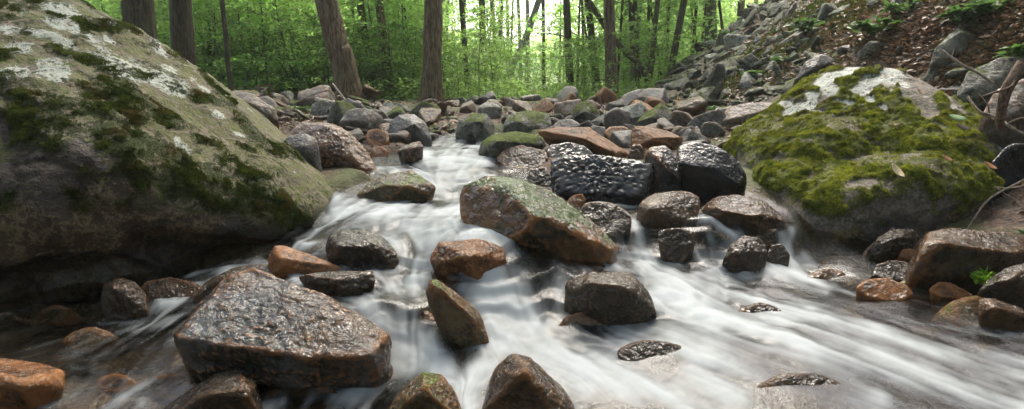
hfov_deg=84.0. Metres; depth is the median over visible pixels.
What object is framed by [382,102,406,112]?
pale rock
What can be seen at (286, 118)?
bank stone
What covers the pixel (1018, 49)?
fern
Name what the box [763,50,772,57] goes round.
scree slab
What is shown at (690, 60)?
scree slab
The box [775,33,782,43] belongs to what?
scree slab
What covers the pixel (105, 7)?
understory sapling
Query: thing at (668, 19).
forest tree
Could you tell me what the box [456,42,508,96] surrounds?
forest shrub
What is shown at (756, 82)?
scree slab
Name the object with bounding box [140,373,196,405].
sunken rock
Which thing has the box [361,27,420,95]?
forest shrub
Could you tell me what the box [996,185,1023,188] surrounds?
dead twig
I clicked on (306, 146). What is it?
draped rock
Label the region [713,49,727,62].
scree slab
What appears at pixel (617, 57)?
forest shrub
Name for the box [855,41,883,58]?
slope slab
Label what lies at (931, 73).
grey slab
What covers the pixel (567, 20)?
forest tree
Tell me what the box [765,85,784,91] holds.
scree slab
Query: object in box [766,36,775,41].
scree slab
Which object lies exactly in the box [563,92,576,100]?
bank stone
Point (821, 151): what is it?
mossy boulder
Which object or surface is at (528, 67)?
forest shrub
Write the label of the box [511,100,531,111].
bank stone
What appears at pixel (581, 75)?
forest shrub
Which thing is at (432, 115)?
bank stone
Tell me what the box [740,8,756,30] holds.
scree slab
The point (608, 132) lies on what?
rusty rock
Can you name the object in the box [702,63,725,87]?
standing slab
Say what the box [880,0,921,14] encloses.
fern
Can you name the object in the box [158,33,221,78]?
forest shrub
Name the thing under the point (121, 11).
understory sapling
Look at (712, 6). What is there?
forest tree
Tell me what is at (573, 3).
forest sapling
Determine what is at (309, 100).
bank stone
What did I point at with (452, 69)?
forest shrub
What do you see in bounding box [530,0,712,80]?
forest sapling
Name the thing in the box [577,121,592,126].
bank stone
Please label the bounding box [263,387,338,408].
sunken rock
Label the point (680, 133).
bank stone
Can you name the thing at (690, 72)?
scree slab
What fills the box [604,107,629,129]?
bank stone
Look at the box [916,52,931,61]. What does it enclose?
slope block
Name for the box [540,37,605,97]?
forest shrub
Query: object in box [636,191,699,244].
rounded wet rock
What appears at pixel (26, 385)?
orange wet rock
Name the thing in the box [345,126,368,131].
bank stone
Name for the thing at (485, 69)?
forest shrub
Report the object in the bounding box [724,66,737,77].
scree slab
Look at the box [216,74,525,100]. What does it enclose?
undergrowth
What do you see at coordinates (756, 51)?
scree slab
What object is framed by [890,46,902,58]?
slope slab
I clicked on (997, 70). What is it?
scree block
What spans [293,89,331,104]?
fallen branch
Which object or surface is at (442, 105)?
bank stone
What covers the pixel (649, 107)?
bank stone
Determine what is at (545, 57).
forest shrub
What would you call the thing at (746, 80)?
scree slab
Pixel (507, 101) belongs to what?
bank stone
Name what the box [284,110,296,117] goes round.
bank stone
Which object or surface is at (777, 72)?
scree slab
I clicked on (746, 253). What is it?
wet rock
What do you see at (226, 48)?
forest tree
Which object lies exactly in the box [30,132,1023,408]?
stream water
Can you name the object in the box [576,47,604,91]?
forest shrub
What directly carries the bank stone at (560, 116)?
on the ground
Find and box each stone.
[233,90,260,96]
[254,84,275,97]
[259,96,276,106]
[272,93,288,104]
[272,98,288,108]
[274,107,288,115]
[278,116,290,121]
[280,91,293,100]
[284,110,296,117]
[288,100,301,108]
[295,109,310,119]
[297,85,335,106]
[314,97,334,102]
[315,81,335,96]
[328,100,355,126]
[335,95,343,100]
[339,108,382,135]
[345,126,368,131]
[348,96,371,103]
[350,128,361,133]
[351,101,365,108]
[352,133,363,139]
[358,135,365,141]
[361,101,370,105]
[362,84,381,99]
[370,102,383,108]
[371,109,389,118]
[379,107,406,113]
[379,123,389,132]
[382,119,391,123]
[386,106,405,118]
[388,133,401,142]
[397,130,410,142]
[411,102,440,117]
[418,107,440,124]
[422,99,437,103]
[430,124,438,129]
[430,132,438,139]
[431,129,440,133]
[435,121,448,131]
[437,101,448,114]
[438,130,449,136]
[444,106,454,115]
[446,100,459,106]
[455,97,466,106]
[459,100,476,112]
[467,95,478,104]
[477,101,501,118]
[478,91,495,104]
[500,97,514,106]
[501,114,509,123]
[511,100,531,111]
[519,94,540,100]
[532,98,553,112]
[547,98,559,104]
[549,113,564,119]
[550,117,558,123]
[553,99,581,116]
[554,86,577,101]
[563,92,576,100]
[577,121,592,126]
[587,100,600,108]
[588,96,601,104]
[595,87,616,103]
[598,109,607,114]
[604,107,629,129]
[605,99,623,110]
[609,130,631,147]
[623,124,635,129]
[630,100,651,111]
[635,88,668,103]
[644,96,664,107]
[646,122,660,128]
[657,118,674,128]
[662,125,673,131]
[671,110,692,127]
[671,126,683,134]
[675,96,707,116]
[677,126,694,136]
[681,140,707,144]
[682,129,710,144]
[700,122,725,137]
[717,139,727,147]
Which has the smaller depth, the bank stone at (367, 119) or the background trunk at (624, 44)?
the bank stone at (367, 119)
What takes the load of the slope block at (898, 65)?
on the ground
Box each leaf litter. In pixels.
[277,97,500,140]
[501,87,760,143]
[691,0,1023,105]
[938,14,1023,216]
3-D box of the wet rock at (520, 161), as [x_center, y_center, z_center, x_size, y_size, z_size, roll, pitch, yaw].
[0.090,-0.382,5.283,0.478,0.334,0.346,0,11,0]
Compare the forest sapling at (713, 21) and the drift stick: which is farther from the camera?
the forest sapling at (713, 21)
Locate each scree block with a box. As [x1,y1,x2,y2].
[929,27,974,69]
[956,55,1023,111]
[978,79,1023,148]
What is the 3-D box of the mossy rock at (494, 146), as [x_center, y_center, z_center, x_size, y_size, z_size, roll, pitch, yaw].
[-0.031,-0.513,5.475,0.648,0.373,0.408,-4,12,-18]
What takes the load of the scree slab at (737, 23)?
on the ground
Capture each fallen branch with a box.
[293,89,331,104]
[332,83,377,109]
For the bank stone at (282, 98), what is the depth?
8.51 m
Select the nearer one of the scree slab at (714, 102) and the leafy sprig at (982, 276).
the leafy sprig at (982, 276)
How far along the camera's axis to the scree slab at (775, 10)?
10.04 m
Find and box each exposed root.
[966,92,994,119]
[979,111,1023,135]
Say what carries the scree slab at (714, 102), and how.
on the ground
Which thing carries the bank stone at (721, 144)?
on the ground
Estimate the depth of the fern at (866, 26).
6.27 m
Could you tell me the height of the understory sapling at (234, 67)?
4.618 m
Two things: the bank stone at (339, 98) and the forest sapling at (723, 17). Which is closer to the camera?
the bank stone at (339, 98)
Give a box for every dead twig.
[967,179,1023,228]
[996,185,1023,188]
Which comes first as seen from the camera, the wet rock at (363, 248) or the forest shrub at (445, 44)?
the wet rock at (363, 248)
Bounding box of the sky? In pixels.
[373,0,734,76]
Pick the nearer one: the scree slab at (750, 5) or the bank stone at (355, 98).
the bank stone at (355, 98)
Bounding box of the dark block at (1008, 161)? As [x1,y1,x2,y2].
[985,143,1023,204]
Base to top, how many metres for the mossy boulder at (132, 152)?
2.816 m
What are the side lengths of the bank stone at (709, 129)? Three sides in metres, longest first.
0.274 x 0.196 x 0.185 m
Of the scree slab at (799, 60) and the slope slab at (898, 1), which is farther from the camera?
the scree slab at (799, 60)
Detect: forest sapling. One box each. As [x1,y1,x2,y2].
[154,0,241,78]
[157,0,307,81]
[216,0,315,81]
[273,5,357,77]
[302,0,454,74]
[351,0,484,92]
[389,0,474,72]
[391,0,462,80]
[446,0,541,79]
[460,0,536,74]
[466,0,526,78]
[520,0,651,87]
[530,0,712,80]
[531,1,587,82]
[553,0,619,76]
[571,0,663,76]
[573,0,626,81]
[573,0,707,76]
[599,0,718,79]
[651,0,755,28]
[660,0,753,46]
[674,0,736,55]
[681,0,746,54]
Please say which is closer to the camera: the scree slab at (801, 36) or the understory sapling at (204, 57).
the scree slab at (801, 36)
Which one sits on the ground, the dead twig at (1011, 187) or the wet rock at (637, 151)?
the wet rock at (637, 151)
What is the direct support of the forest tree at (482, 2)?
on the ground
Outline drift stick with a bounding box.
[0,312,52,324]
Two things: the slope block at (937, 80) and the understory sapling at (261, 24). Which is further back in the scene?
the understory sapling at (261, 24)
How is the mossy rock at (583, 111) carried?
on the ground
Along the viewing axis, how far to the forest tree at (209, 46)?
14.44 m
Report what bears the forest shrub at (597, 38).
on the ground
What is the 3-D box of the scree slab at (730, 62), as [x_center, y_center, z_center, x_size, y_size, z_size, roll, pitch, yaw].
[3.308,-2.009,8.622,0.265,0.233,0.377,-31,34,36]
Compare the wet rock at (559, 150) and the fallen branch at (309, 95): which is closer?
the wet rock at (559, 150)
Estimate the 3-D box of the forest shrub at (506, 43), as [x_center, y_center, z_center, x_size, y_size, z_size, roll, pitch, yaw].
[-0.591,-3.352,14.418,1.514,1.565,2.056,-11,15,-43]
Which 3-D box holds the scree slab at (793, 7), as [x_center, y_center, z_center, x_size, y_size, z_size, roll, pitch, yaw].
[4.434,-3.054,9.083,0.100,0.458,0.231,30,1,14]
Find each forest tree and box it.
[121,0,157,39]
[168,0,196,65]
[205,2,212,75]
[219,0,233,90]
[315,0,366,100]
[357,0,376,86]
[375,0,395,97]
[418,0,444,102]
[479,0,486,85]
[497,0,540,91]
[516,0,522,79]
[537,0,603,93]
[563,0,573,85]
[585,0,651,87]
[603,0,619,97]
[628,0,641,89]
[644,0,650,88]
[664,0,670,77]
[691,0,697,53]
[704,0,717,40]
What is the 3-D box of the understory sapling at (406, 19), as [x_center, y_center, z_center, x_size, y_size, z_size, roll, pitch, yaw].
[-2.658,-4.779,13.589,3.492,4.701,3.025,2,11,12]
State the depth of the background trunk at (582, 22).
15.72 m
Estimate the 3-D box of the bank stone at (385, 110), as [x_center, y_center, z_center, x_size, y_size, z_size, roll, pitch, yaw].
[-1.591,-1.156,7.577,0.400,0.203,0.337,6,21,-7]
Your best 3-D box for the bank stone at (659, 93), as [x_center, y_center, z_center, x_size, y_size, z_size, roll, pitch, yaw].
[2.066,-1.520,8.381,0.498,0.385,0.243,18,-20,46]
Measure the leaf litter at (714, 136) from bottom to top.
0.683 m
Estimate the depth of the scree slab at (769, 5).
10.59 m
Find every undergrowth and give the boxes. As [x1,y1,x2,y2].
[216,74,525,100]
[465,74,653,102]
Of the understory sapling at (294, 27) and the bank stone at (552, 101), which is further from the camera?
the understory sapling at (294, 27)
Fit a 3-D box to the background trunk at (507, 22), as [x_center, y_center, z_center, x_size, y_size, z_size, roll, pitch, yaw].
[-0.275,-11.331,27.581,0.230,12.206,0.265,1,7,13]
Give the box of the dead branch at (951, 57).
[930,48,994,84]
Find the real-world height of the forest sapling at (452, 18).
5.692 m
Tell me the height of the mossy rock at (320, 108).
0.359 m
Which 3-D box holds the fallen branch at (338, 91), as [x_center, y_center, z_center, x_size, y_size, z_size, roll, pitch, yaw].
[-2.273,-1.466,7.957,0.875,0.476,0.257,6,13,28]
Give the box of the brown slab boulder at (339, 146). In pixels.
[292,121,378,178]
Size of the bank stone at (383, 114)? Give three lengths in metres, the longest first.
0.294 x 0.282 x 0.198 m
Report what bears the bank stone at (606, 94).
on the ground
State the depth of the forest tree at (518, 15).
28.71 m
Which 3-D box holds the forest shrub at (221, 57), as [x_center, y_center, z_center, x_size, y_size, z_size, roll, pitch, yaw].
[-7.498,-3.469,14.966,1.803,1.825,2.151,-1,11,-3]
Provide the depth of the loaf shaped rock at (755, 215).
3.90 m
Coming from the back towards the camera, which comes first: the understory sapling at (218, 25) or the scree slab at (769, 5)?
the understory sapling at (218, 25)
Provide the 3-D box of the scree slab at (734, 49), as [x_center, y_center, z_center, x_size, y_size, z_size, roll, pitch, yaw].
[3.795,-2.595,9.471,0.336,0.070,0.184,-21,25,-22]
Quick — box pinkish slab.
[232,91,279,128]
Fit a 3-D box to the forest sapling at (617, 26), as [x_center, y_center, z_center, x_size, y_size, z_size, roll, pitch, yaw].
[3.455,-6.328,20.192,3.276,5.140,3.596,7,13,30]
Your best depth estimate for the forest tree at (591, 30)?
15.79 m
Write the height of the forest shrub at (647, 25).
1.792 m
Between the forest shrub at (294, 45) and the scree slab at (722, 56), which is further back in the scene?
the forest shrub at (294, 45)
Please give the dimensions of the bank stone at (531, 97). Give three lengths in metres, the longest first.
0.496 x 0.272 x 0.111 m
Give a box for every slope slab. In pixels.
[816,3,836,22]
[827,5,848,19]
[837,45,851,54]
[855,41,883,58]
[866,0,879,7]
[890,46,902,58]
[891,0,905,2]
[913,3,923,11]
[934,19,950,30]
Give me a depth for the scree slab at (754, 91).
7.09 m
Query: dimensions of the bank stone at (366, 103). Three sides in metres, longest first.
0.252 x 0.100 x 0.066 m
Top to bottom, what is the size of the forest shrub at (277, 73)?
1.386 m
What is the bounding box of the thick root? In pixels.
[982,60,1023,129]
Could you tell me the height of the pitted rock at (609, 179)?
0.516 m
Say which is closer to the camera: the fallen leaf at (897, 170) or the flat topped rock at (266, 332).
the flat topped rock at (266, 332)
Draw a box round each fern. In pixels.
[703,105,720,113]
[718,30,736,36]
[741,69,764,76]
[769,52,795,64]
[785,15,827,33]
[847,14,901,35]
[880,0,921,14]
[936,0,999,26]
[962,0,1017,14]
[994,43,1023,56]
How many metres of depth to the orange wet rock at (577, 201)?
4.12 m
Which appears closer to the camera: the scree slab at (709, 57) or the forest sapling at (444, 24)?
the scree slab at (709, 57)
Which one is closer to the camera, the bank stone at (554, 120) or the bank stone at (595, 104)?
the bank stone at (554, 120)
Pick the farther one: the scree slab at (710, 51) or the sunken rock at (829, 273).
the scree slab at (710, 51)
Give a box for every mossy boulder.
[0,0,333,304]
[722,64,1004,256]
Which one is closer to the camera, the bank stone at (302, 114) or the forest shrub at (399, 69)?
the bank stone at (302, 114)
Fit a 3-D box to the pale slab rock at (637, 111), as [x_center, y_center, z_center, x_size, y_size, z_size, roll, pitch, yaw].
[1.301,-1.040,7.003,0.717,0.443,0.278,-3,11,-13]
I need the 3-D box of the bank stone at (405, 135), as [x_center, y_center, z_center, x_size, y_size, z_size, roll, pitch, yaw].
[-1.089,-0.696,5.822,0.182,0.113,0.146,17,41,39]
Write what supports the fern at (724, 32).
on the ground
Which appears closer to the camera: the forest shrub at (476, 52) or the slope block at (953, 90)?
the slope block at (953, 90)
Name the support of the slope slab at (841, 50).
on the ground
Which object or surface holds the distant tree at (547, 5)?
on the ground
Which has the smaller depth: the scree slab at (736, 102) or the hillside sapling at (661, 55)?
the scree slab at (736, 102)
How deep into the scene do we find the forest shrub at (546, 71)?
20.11 m
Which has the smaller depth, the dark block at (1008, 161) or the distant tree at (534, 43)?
the dark block at (1008, 161)
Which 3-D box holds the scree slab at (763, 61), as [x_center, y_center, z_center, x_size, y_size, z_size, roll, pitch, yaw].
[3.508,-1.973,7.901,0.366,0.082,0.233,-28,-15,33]
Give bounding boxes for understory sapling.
[86,0,119,19]
[87,0,224,63]
[88,0,120,18]
[94,0,197,63]
[97,0,202,66]
[97,0,217,64]
[107,0,168,23]
[154,0,256,74]
[154,1,243,66]
[155,0,263,77]
[156,0,271,84]
[164,0,299,89]
[167,0,278,84]
[192,0,319,89]
[197,0,313,78]
[199,0,360,92]
[201,0,304,82]
[220,0,329,90]
[225,0,404,83]
[231,0,321,76]
[236,0,332,79]
[253,0,361,80]
[257,0,386,85]
[300,0,445,78]
[306,0,394,77]
[317,0,420,75]
[345,0,470,95]
[345,8,413,78]
[352,0,451,80]
[354,0,420,87]
[360,0,517,78]
[391,1,462,81]
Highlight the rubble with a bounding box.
[657,0,988,106]
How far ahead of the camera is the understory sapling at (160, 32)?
12.66 m
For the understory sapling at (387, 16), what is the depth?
15.21 m
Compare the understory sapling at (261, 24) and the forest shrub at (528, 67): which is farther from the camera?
the forest shrub at (528, 67)
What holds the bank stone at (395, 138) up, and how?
on the ground
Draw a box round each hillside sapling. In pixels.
[600,3,692,78]
[601,0,713,78]
[619,0,704,78]
[629,0,699,70]
[646,0,740,40]
[655,0,729,65]
[661,0,736,54]
[684,6,736,51]
[696,0,761,31]
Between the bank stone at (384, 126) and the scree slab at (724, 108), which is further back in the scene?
the scree slab at (724, 108)
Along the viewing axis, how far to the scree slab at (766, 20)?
9.93 m
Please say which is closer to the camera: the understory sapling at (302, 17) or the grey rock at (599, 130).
the grey rock at (599, 130)
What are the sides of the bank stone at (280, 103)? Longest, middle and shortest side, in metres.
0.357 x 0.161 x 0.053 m
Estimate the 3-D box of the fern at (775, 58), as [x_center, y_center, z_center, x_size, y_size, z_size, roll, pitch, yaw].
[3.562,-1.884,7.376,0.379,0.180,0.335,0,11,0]
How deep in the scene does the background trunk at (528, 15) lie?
35.94 m
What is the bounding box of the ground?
[0,0,1023,408]
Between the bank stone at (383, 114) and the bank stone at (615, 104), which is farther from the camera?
the bank stone at (615, 104)
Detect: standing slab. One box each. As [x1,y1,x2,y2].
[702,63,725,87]
[706,82,723,99]
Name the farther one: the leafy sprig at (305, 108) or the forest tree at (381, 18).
the forest tree at (381, 18)
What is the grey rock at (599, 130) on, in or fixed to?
on the ground
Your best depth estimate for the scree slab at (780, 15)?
9.22 m
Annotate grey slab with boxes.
[793,54,835,84]
[922,68,937,82]
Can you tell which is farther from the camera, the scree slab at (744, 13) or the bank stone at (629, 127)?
the scree slab at (744, 13)
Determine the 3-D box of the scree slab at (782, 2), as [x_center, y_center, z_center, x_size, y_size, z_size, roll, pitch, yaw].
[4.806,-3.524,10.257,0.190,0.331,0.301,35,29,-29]
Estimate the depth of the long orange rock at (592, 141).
5.48 m
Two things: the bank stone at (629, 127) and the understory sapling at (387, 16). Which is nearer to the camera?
the bank stone at (629, 127)
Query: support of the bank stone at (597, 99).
on the ground
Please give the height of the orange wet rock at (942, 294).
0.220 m
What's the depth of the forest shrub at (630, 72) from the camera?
18.83 m
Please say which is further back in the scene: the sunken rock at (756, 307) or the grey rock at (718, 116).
the grey rock at (718, 116)
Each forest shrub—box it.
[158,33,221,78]
[160,26,226,83]
[197,35,260,85]
[207,18,284,91]
[213,49,275,84]
[218,35,282,89]
[220,27,311,89]
[238,51,300,92]
[251,15,329,96]
[266,44,321,96]
[270,16,331,81]
[278,49,329,92]
[279,36,330,91]
[283,10,362,86]
[290,11,394,98]
[319,41,365,83]
[321,28,380,81]
[333,46,397,98]
[346,30,415,90]
[348,38,408,99]
[355,17,446,98]
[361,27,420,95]
[375,32,422,94]
[376,20,449,96]
[376,23,446,97]
[380,24,470,98]
[407,32,482,99]
[417,52,463,95]
[418,28,477,96]
[442,5,551,97]
[442,19,524,99]
[442,44,477,99]
[444,54,473,92]
[447,42,487,87]
[451,32,503,90]
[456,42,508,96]
[457,41,524,94]
[463,54,499,95]
[473,47,529,84]
[473,53,513,92]
[493,35,540,93]
[502,46,550,93]
[504,53,540,88]
[513,43,564,89]
[521,41,574,93]
[525,53,564,91]
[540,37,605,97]
[541,32,624,97]
[545,36,618,98]
[564,61,602,93]
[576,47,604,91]
[580,40,641,91]
[581,32,654,94]
[601,21,677,97]
[604,40,663,90]
[617,39,662,91]
[619,18,688,84]
[623,47,659,87]
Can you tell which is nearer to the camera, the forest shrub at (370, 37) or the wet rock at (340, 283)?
the wet rock at (340, 283)
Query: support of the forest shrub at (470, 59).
on the ground
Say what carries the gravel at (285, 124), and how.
on the ground
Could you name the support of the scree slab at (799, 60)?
on the ground
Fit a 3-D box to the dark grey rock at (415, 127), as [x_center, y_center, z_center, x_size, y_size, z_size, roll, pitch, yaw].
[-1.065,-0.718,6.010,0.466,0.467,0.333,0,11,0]
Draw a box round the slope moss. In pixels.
[669,0,942,100]
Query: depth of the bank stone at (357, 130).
5.93 m
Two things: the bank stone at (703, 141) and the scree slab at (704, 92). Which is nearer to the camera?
the bank stone at (703, 141)
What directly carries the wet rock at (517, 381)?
on the ground
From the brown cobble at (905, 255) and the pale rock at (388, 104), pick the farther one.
the pale rock at (388, 104)
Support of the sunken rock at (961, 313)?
on the ground
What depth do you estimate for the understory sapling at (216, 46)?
13.20 m
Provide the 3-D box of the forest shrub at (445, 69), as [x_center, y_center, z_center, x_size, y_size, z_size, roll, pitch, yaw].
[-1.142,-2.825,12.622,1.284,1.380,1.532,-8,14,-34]
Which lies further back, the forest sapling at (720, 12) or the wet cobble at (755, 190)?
the forest sapling at (720, 12)
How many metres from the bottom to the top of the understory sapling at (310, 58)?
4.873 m
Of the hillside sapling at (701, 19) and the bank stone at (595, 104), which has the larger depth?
the hillside sapling at (701, 19)
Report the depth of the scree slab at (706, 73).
9.11 m
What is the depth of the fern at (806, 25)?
7.57 m
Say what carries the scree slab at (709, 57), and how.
on the ground
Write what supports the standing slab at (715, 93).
on the ground
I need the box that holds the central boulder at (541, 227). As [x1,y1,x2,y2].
[460,176,617,276]
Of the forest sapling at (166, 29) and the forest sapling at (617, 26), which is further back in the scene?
the forest sapling at (617, 26)
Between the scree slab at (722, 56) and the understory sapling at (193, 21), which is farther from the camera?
the understory sapling at (193, 21)
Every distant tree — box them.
[444,0,491,77]
[513,16,552,89]
[535,0,654,54]
[539,0,581,84]
[716,0,760,33]
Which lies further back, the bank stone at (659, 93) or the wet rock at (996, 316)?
the bank stone at (659, 93)
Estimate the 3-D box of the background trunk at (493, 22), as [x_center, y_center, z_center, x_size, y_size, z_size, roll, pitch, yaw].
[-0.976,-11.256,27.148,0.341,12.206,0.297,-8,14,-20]
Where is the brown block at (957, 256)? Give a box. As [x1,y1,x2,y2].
[903,228,1023,295]
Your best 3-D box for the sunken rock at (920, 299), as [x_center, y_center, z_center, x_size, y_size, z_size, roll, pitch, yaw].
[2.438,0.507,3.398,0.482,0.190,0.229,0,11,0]
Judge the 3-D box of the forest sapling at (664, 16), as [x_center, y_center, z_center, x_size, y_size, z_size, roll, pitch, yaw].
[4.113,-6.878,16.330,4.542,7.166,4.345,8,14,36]
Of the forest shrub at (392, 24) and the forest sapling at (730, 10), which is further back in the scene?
the forest sapling at (730, 10)
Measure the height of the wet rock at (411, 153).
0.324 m
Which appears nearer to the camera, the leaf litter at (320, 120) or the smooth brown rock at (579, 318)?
the smooth brown rock at (579, 318)
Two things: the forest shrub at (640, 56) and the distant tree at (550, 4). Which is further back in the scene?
the distant tree at (550, 4)
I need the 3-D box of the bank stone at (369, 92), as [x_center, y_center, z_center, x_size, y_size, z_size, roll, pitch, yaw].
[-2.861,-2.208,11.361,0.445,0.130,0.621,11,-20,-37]
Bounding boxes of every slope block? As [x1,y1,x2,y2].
[895,58,914,68]
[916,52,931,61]
[935,76,940,83]
[938,84,960,95]
[944,64,976,77]
[948,61,957,68]
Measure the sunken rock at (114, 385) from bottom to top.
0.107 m
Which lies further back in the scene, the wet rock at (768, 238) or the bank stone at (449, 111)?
the bank stone at (449, 111)
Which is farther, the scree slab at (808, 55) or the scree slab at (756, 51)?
the scree slab at (756, 51)
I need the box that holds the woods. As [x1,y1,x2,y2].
[200,3,758,88]
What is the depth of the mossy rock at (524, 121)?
6.72 m
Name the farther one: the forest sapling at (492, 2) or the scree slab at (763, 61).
the forest sapling at (492, 2)
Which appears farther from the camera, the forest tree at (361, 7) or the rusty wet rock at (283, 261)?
the forest tree at (361, 7)
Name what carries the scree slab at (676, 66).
on the ground
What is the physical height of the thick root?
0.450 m
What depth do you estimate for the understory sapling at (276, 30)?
14.79 m
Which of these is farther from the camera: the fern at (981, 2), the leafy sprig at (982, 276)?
the fern at (981, 2)
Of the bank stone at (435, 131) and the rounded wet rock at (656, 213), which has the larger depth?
the bank stone at (435, 131)
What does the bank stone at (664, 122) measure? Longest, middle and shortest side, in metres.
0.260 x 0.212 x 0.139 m
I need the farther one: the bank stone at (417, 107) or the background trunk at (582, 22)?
the background trunk at (582, 22)
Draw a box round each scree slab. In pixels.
[655,78,672,83]
[665,78,689,89]
[669,66,684,73]
[675,57,687,68]
[676,73,686,79]
[682,81,698,91]
[685,63,702,69]
[686,55,695,63]
[687,69,695,77]
[687,85,721,99]
[690,69,701,79]
[693,50,707,59]
[694,41,708,51]
[698,70,708,82]
[702,40,715,44]
[704,46,715,60]
[705,53,717,62]
[706,100,729,106]
[713,45,726,53]
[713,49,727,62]
[715,105,735,111]
[716,28,729,45]
[717,51,730,62]
[721,89,730,97]
[723,33,750,48]
[724,58,737,67]
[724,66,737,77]
[728,21,737,32]
[729,46,739,51]
[730,100,748,104]
[735,18,745,26]
[737,44,746,55]
[739,53,759,70]
[739,72,754,90]
[740,6,762,18]
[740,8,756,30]
[744,26,755,34]
[744,87,763,95]
[746,3,758,7]
[751,27,764,37]
[751,47,760,54]
[751,56,770,69]
[752,79,764,85]
[753,36,760,42]
[754,73,762,78]
[759,11,767,19]
[759,17,771,27]
[763,2,776,11]
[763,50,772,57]
[763,82,771,90]
[765,56,781,69]
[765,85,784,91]
[766,0,785,11]
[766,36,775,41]
[769,5,781,17]
[772,9,787,24]
[774,65,781,79]
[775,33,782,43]
[777,31,802,45]
[780,78,794,93]
[781,3,789,10]
[782,1,797,20]
[782,53,799,65]
[789,57,804,63]
[796,32,803,40]
[799,37,809,42]
[803,50,817,59]
[811,36,821,48]
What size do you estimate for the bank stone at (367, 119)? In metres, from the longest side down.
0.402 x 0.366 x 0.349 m
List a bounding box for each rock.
[0,358,64,408]
[36,305,86,329]
[61,327,130,359]
[95,373,141,397]
[100,278,149,343]
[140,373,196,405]
[141,277,200,322]
[162,369,262,408]
[173,268,392,398]
[193,264,274,302]
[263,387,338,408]
[268,245,340,287]
[285,133,321,172]
[299,271,374,297]
[310,100,333,116]
[325,229,398,269]
[342,98,353,102]
[357,170,435,201]
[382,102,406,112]
[388,114,431,146]
[389,372,460,408]
[397,141,423,163]
[422,308,436,325]
[426,279,488,363]
[430,238,506,288]
[455,112,494,140]
[478,131,545,157]
[482,353,574,408]
[496,145,547,179]
[502,110,551,132]
[527,167,550,190]
[538,127,627,157]
[546,142,592,157]
[550,155,653,214]
[553,119,579,127]
[558,312,600,325]
[564,272,656,324]
[567,194,585,211]
[571,101,600,122]
[581,201,631,238]
[590,125,605,137]
[591,102,646,125]
[604,126,628,138]
[617,340,681,360]
[621,89,644,106]
[627,144,644,159]
[631,126,682,149]
[636,103,675,125]
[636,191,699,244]
[644,145,680,196]
[658,228,695,263]
[676,141,746,207]
[686,109,725,129]
[698,195,785,236]
[699,234,729,245]
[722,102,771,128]
[722,235,766,280]
[738,302,781,312]
[755,229,778,253]
[756,372,840,408]
[767,244,789,283]
[798,268,855,296]
[856,278,912,321]
[867,229,918,273]
[870,260,908,281]
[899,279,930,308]
[929,282,972,314]
[930,296,983,334]
[977,263,1023,308]
[978,298,1023,345]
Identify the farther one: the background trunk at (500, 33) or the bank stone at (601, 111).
the background trunk at (500, 33)
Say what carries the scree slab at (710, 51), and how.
on the ground
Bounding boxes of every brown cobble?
[366,129,389,145]
[370,147,387,165]
[897,249,914,262]
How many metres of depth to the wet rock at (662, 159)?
4.48 m
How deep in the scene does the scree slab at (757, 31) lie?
9.45 m
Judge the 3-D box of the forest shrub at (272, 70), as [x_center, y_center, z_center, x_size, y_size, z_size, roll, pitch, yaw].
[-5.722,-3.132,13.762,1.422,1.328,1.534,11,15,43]
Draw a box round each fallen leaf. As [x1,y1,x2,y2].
[892,163,904,176]
[949,114,966,120]
[956,123,970,129]
[984,161,997,168]
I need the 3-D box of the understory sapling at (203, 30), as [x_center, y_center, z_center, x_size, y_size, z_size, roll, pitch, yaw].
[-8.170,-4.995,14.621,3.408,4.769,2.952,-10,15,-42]
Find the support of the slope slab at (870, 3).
on the ground
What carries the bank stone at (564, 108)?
on the ground
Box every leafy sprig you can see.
[288,105,310,111]
[970,266,996,284]
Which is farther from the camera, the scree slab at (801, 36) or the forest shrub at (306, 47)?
the forest shrub at (306, 47)
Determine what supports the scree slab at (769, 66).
on the ground
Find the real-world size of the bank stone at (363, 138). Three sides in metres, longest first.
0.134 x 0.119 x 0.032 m
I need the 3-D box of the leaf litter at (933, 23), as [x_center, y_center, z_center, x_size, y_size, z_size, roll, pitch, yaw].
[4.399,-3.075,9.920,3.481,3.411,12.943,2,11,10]
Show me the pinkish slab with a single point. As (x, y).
(267, 111)
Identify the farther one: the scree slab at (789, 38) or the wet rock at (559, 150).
the scree slab at (789, 38)
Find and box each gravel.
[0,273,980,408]
[279,102,731,152]
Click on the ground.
(1008, 216)
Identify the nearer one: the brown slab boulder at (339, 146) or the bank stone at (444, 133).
the brown slab boulder at (339, 146)
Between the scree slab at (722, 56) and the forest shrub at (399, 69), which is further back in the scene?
the forest shrub at (399, 69)
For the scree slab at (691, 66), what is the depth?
11.03 m
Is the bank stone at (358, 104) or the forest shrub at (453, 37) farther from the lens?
the forest shrub at (453, 37)
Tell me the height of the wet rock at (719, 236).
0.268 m
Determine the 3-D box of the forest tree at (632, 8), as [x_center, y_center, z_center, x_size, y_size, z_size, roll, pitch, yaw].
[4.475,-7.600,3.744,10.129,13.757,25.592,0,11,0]
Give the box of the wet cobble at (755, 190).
[750,188,761,191]
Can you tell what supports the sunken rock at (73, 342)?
in the stream water at (728, 356)
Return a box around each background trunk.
[459,0,470,95]
[490,0,496,58]
[498,0,503,47]
[506,0,508,65]
[510,0,513,58]
[525,0,529,81]
[542,0,544,90]
[559,0,561,89]
[581,0,585,94]
[623,4,627,90]
[646,0,659,88]
[666,0,686,76]
[736,0,744,21]
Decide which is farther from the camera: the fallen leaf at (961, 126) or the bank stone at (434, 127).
the bank stone at (434, 127)
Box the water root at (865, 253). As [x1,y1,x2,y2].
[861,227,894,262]

